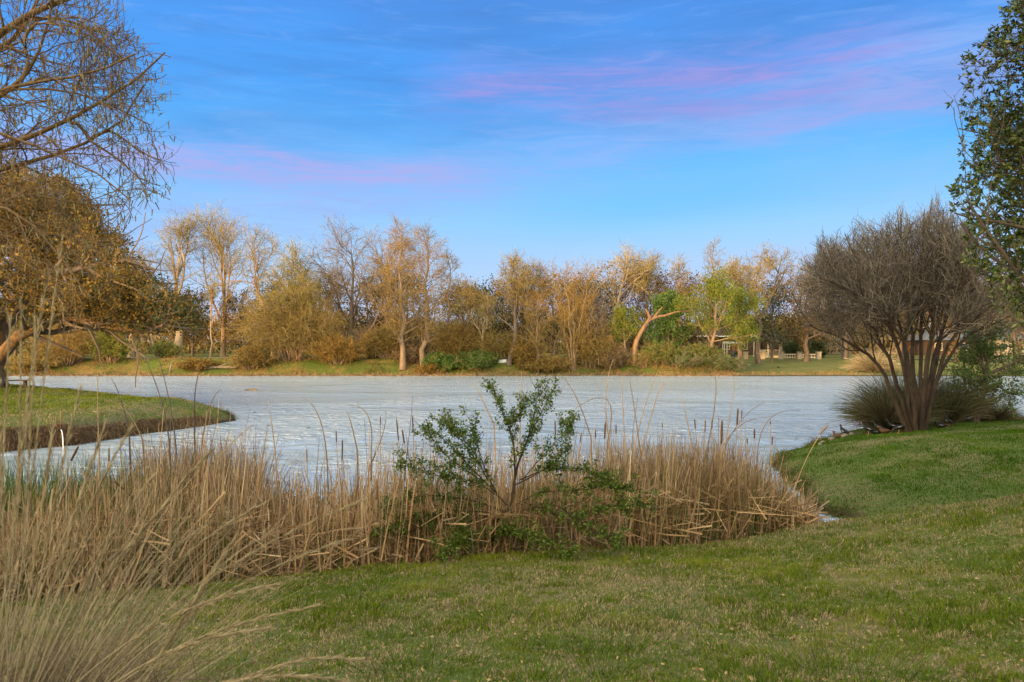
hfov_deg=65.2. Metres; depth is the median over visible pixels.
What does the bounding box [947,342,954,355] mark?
door
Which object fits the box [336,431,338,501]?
cattail
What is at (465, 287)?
bare tree
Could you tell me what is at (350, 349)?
brush
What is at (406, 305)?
woodland tree
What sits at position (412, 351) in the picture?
brush
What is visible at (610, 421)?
reed stalk
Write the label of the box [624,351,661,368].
bush
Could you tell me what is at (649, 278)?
bare tree
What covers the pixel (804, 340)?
green tree
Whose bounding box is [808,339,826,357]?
round bush
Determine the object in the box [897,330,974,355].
house
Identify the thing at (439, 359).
bush
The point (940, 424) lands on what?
duck
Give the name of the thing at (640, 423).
reed stalk
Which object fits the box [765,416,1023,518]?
bank grass
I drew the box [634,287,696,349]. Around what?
green tree
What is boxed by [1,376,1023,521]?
water
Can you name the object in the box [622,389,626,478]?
reed stalk
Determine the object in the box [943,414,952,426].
duck
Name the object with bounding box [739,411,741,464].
cattail
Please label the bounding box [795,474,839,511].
fallen branch
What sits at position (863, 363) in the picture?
pampas clump
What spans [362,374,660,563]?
yaupon shrub
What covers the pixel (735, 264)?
bare tree
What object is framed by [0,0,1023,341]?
sky
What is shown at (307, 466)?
cattail
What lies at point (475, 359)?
bush
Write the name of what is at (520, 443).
reed stalk
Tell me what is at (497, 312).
woodland tree
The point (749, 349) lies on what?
house
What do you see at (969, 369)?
bush
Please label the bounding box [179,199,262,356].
bare tree
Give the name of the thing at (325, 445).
reed stalk
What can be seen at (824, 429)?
stalk
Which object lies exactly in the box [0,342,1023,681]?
ground
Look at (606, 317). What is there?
woodland tree
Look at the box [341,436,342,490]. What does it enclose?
cattail
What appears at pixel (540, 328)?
bare tree
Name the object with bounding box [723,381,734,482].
reed stalk
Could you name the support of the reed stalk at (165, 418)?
in the water
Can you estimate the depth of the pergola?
117.94 m
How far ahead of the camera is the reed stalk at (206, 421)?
16.02 m
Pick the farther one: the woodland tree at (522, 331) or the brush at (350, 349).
the woodland tree at (522, 331)
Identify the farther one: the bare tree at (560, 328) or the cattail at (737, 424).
the bare tree at (560, 328)
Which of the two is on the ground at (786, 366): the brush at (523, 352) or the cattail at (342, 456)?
the brush at (523, 352)
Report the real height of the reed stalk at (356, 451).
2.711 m
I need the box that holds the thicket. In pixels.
[221,275,353,362]
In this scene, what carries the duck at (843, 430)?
on the ground at (786, 366)
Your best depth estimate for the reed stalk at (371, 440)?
15.51 m
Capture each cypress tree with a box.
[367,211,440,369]
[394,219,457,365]
[430,248,466,353]
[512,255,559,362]
[662,250,699,348]
[691,233,729,345]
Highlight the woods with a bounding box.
[7,300,1023,354]
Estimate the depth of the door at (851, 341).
135.92 m
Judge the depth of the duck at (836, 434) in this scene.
30.57 m
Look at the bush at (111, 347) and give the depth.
94.47 m
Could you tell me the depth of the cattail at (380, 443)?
15.99 m
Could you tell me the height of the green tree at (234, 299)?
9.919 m
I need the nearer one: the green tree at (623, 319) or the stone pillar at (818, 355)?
the green tree at (623, 319)
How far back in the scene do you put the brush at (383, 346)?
95.84 m
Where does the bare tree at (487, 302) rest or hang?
on the ground at (786, 366)
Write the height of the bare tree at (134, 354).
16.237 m
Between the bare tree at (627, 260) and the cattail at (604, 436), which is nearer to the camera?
the cattail at (604, 436)
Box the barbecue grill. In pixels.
[731,351,737,358]
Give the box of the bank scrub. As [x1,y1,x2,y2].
[4,353,880,375]
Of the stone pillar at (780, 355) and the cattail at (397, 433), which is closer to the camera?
the cattail at (397, 433)
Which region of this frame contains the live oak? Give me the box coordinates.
[0,146,210,386]
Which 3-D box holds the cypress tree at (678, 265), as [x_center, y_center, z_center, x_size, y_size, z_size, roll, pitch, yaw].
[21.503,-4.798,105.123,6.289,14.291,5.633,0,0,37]
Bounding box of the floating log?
[244,388,257,390]
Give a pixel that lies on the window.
(722, 342)
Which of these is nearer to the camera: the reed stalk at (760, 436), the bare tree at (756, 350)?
the reed stalk at (760, 436)
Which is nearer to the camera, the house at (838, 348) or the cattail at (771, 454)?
the cattail at (771, 454)
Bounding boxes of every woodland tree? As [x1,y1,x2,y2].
[167,279,220,355]
[242,277,300,356]
[295,270,350,345]
[318,270,397,336]
[362,264,439,344]
[433,275,489,343]
[460,273,525,345]
[489,278,551,349]
[519,270,590,355]
[562,271,625,345]
[576,252,652,354]
[620,259,703,350]
[659,266,737,348]
[743,276,804,361]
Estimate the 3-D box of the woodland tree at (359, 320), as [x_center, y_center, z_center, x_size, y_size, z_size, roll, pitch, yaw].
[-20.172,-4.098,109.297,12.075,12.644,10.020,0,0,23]
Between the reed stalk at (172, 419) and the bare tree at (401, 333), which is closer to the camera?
the reed stalk at (172, 419)
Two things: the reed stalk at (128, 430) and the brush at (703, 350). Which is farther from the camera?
the brush at (703, 350)
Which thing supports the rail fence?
on the ground at (786, 366)
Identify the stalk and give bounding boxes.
[97,372,99,503]
[108,400,144,483]
[112,380,131,485]
[137,341,170,488]
[156,350,177,506]
[193,363,203,495]
[201,390,221,451]
[212,425,251,493]
[268,402,276,497]
[304,398,328,486]
[346,411,358,497]
[347,405,371,492]
[368,419,385,485]
[473,381,496,482]
[519,372,521,497]
[562,376,592,482]
[575,397,611,460]
[605,361,612,476]
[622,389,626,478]
[627,370,641,480]
[630,371,657,475]
[637,383,663,466]
[680,394,692,468]
[702,369,715,465]
[708,417,763,488]
[718,402,763,468]
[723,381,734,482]
[756,410,787,483]
[786,422,830,513]
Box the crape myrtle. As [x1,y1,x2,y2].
[790,186,1023,431]
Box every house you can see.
[681,327,756,354]
[760,322,825,354]
[826,313,898,353]
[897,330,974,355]
[981,329,1023,354]
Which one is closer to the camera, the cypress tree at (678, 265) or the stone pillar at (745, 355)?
the cypress tree at (678, 265)
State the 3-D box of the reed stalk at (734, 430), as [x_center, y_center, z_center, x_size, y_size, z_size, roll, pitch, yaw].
[4.801,2.863,17.110,1.487,2.438,0.050,0,0,-9]
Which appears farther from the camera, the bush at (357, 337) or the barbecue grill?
the barbecue grill
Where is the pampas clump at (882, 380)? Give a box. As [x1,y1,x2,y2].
[825,362,986,422]
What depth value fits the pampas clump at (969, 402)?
31.73 m
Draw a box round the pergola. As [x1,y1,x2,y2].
[724,342,737,357]
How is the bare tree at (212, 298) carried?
on the ground at (786, 366)
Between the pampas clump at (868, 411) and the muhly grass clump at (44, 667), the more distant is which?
the pampas clump at (868, 411)
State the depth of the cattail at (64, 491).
11.49 m
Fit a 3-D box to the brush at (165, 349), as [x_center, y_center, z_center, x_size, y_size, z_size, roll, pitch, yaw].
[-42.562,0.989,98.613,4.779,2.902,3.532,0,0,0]
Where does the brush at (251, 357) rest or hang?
on the ground at (786, 366)
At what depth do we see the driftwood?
92.81 m
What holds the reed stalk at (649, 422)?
in the water
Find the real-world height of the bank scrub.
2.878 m
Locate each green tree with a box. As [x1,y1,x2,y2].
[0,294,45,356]
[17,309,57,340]
[208,287,260,353]
[603,301,645,357]
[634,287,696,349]
[672,263,766,364]
[701,280,769,368]
[766,270,843,361]
[807,267,874,358]
[875,285,945,359]
[929,284,992,360]
[974,272,1023,359]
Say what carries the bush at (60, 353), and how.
on the ground at (786, 366)
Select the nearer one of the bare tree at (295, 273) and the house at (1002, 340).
the bare tree at (295, 273)
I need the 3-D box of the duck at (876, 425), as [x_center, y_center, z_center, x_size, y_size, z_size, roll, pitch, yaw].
[13.760,3.228,30.002,0.555,0.508,0.202,0,0,37]
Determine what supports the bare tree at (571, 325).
on the ground at (786, 366)
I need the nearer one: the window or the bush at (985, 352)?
the bush at (985, 352)
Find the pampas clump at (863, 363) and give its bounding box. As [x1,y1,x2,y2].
[838,348,901,372]
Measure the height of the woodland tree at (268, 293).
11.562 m
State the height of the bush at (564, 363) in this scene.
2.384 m
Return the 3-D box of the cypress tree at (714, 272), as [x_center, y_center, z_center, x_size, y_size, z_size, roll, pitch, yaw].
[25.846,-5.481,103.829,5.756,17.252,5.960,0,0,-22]
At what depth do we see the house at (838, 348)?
136.00 m
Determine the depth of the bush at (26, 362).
92.58 m
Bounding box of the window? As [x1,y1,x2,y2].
[722,342,729,349]
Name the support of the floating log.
on the water
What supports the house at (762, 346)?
on the ground at (786, 366)
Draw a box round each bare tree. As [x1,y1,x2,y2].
[111,236,158,356]
[123,204,212,356]
[130,245,189,356]
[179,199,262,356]
[199,282,228,356]
[200,215,324,355]
[256,235,323,350]
[295,263,354,333]
[297,211,397,336]
[355,224,423,353]
[357,254,420,352]
[449,247,547,365]
[449,276,492,355]
[460,290,506,353]
[528,255,607,369]
[553,298,589,355]
[574,286,615,346]
[588,238,659,340]
[615,246,693,349]
[706,252,778,364]
[712,242,817,363]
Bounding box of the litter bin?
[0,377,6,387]
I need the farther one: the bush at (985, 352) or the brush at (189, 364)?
the brush at (189, 364)
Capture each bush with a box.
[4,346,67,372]
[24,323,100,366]
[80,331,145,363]
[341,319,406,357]
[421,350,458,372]
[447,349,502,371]
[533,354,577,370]
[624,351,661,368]
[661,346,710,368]
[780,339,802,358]
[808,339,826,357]
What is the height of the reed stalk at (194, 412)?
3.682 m
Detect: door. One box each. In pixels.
[732,344,737,351]
[851,341,858,353]
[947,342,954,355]
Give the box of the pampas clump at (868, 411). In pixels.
[820,379,954,432]
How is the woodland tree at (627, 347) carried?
on the ground at (786, 366)
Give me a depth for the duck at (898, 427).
29.16 m
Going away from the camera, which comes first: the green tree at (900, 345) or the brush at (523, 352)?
the brush at (523, 352)
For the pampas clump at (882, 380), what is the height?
2.725 m
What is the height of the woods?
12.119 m
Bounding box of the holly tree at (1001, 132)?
[945,0,1023,331]
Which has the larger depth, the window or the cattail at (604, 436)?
the window
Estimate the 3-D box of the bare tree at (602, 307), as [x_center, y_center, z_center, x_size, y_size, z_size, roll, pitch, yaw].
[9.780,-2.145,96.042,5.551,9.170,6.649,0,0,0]
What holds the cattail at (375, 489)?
on the ground at (786, 366)
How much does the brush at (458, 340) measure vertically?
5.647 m
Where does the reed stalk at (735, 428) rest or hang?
in the water
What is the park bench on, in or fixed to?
on the ground at (786, 366)
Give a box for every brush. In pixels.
[147,337,185,357]
[172,357,223,372]
[219,341,278,370]
[301,331,369,365]
[354,317,417,358]
[391,336,432,363]
[412,359,445,374]
[425,318,482,356]
[470,325,521,364]
[502,333,545,364]
[513,357,562,373]
[557,325,620,369]
[589,341,633,370]
[638,340,688,364]
[674,338,725,365]
[701,351,750,371]
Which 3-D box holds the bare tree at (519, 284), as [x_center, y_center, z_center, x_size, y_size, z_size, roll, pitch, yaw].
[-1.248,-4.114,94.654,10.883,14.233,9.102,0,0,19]
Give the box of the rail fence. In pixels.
[784,354,795,358]
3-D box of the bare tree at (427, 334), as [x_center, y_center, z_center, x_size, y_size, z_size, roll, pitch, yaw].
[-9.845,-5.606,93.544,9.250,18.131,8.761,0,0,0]
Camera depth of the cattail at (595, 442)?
16.49 m
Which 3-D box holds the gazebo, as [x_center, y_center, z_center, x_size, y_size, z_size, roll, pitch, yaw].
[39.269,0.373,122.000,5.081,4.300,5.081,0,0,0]
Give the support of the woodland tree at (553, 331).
on the ground at (786, 366)
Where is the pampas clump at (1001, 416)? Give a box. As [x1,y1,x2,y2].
[969,396,1023,421]
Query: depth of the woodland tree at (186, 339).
111.78 m
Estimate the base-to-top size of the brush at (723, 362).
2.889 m
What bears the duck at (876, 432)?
on the ground at (786, 366)
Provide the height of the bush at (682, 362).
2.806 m
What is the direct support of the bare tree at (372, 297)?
on the ground at (786, 366)
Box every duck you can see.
[832,431,841,437]
[839,424,848,433]
[861,422,875,434]
[870,429,881,433]
[872,420,885,428]
[878,426,891,432]
[885,419,896,427]
[890,425,906,432]
[933,421,947,426]
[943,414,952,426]
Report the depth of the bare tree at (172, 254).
105.61 m
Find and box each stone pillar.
[743,352,747,358]
[760,352,765,358]
[778,352,783,358]
[796,352,801,358]
[816,352,820,358]
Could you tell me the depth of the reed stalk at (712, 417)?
17.03 m
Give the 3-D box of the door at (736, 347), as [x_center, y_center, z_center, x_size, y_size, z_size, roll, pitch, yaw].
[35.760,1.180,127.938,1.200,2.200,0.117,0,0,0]
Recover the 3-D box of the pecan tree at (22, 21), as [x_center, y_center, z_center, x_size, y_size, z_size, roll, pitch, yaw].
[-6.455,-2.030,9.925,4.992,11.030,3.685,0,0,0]
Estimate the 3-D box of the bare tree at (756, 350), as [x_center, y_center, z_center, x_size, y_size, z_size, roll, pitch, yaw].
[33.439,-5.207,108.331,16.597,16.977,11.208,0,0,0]
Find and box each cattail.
[39,469,73,561]
[40,442,80,537]
[306,446,307,486]
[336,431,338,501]
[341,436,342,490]
[374,479,377,499]
[380,411,380,495]
[396,417,401,474]
[401,426,411,487]
[412,413,414,490]
[595,425,595,461]
[603,420,605,461]
[720,421,722,490]
[734,409,738,476]
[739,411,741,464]
[754,424,754,464]
[769,435,772,496]
[770,417,770,486]
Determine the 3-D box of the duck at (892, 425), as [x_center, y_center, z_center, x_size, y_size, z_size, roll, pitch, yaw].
[14.237,3.161,29.901,0.555,0.507,0.202,0,0,31]
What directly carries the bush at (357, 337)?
on the ground at (786, 366)
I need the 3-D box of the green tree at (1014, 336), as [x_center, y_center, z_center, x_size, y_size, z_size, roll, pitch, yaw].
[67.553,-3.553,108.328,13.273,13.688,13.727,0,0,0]
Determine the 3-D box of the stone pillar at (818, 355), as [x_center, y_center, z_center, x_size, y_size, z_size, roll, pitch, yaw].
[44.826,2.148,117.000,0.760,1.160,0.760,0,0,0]
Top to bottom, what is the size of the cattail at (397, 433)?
2.625 m
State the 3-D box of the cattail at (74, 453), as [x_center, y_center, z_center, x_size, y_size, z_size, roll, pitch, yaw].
[-7.484,2.852,13.001,0.974,2.461,0.035,0,0,0]
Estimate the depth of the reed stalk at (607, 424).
16.51 m
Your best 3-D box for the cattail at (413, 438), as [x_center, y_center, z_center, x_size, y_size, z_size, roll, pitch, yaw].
[-1.954,2.738,16.000,0.093,2.685,0.026,0,0,0]
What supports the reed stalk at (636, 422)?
in the water
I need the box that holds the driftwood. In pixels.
[204,362,236,368]
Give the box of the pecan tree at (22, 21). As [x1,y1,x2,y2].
[0,0,183,358]
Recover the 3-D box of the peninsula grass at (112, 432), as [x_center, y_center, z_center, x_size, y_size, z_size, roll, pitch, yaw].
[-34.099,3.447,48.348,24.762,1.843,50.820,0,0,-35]
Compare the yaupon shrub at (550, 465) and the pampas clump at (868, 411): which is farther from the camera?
the pampas clump at (868, 411)
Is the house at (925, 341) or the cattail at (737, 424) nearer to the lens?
the cattail at (737, 424)
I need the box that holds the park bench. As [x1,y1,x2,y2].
[8,380,26,387]
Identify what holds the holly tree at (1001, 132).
on the ground at (786, 366)
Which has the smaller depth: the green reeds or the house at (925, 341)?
the green reeds
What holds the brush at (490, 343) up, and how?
on the ground at (786, 366)
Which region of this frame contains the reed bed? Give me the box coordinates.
[0,398,829,601]
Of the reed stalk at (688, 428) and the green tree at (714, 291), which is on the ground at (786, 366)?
the green tree at (714, 291)
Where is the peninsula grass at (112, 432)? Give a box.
[0,384,239,452]
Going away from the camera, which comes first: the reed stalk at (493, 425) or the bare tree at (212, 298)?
the reed stalk at (493, 425)
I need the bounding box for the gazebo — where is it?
[752,331,785,357]
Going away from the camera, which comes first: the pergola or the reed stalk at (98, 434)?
the reed stalk at (98, 434)
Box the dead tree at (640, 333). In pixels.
[631,307,693,365]
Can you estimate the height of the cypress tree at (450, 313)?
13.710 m
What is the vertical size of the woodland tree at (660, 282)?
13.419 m
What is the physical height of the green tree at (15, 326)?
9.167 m
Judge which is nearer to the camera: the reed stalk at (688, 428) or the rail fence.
the reed stalk at (688, 428)
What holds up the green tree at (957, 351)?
on the ground at (786, 366)
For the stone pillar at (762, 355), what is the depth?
116.70 m
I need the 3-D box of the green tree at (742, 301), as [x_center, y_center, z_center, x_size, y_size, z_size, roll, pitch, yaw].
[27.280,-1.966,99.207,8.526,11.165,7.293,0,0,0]
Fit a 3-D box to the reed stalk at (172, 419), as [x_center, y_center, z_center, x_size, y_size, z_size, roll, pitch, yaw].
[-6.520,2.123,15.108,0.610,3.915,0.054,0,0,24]
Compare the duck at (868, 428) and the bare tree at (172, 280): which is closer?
the duck at (868, 428)
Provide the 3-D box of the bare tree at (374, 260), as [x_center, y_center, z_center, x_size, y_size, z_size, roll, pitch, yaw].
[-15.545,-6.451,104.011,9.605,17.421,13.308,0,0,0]
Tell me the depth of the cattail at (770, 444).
16.99 m
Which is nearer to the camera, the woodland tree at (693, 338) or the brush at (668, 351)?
the brush at (668, 351)
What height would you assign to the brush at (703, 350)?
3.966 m
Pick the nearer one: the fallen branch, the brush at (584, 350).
the fallen branch
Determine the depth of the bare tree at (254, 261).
104.11 m
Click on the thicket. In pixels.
(293, 327)
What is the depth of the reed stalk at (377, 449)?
15.54 m
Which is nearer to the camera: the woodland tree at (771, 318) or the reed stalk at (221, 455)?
the reed stalk at (221, 455)
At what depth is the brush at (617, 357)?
93.29 m
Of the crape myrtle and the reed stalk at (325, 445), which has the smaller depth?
the reed stalk at (325, 445)
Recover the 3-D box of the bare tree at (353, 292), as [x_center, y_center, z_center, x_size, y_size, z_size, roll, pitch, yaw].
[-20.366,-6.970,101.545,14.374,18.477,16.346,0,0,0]
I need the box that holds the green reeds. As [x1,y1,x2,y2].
[0,438,814,602]
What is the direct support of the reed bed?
in the water
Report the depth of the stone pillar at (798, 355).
116.70 m
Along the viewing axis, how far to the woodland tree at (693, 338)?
107.68 m
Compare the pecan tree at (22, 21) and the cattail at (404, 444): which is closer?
the pecan tree at (22, 21)
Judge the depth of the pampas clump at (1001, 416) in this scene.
32.64 m
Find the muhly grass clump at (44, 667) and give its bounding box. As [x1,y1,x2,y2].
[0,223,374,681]
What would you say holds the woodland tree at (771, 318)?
on the ground at (786, 366)
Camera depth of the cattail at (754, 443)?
16.99 m
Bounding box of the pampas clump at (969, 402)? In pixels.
[916,371,1015,423]
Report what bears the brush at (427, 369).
on the ground at (786, 366)
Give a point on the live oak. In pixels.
(130, 304)
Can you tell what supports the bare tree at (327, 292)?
on the ground at (786, 366)
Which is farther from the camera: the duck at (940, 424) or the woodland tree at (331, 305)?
the woodland tree at (331, 305)
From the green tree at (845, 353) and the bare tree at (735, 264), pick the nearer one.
the bare tree at (735, 264)
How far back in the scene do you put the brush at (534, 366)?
92.31 m
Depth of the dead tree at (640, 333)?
94.14 m
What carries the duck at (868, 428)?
on the ground at (786, 366)
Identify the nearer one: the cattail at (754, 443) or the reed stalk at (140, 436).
the reed stalk at (140, 436)
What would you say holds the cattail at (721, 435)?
in the water
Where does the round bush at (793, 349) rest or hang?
on the ground at (786, 366)
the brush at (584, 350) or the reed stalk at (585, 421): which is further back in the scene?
the brush at (584, 350)
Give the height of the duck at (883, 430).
0.266 m
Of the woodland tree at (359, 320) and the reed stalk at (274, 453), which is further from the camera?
the woodland tree at (359, 320)
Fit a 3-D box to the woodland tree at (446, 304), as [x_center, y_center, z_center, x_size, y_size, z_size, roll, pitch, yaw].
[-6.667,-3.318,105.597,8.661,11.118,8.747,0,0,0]
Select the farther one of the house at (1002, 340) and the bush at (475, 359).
the house at (1002, 340)

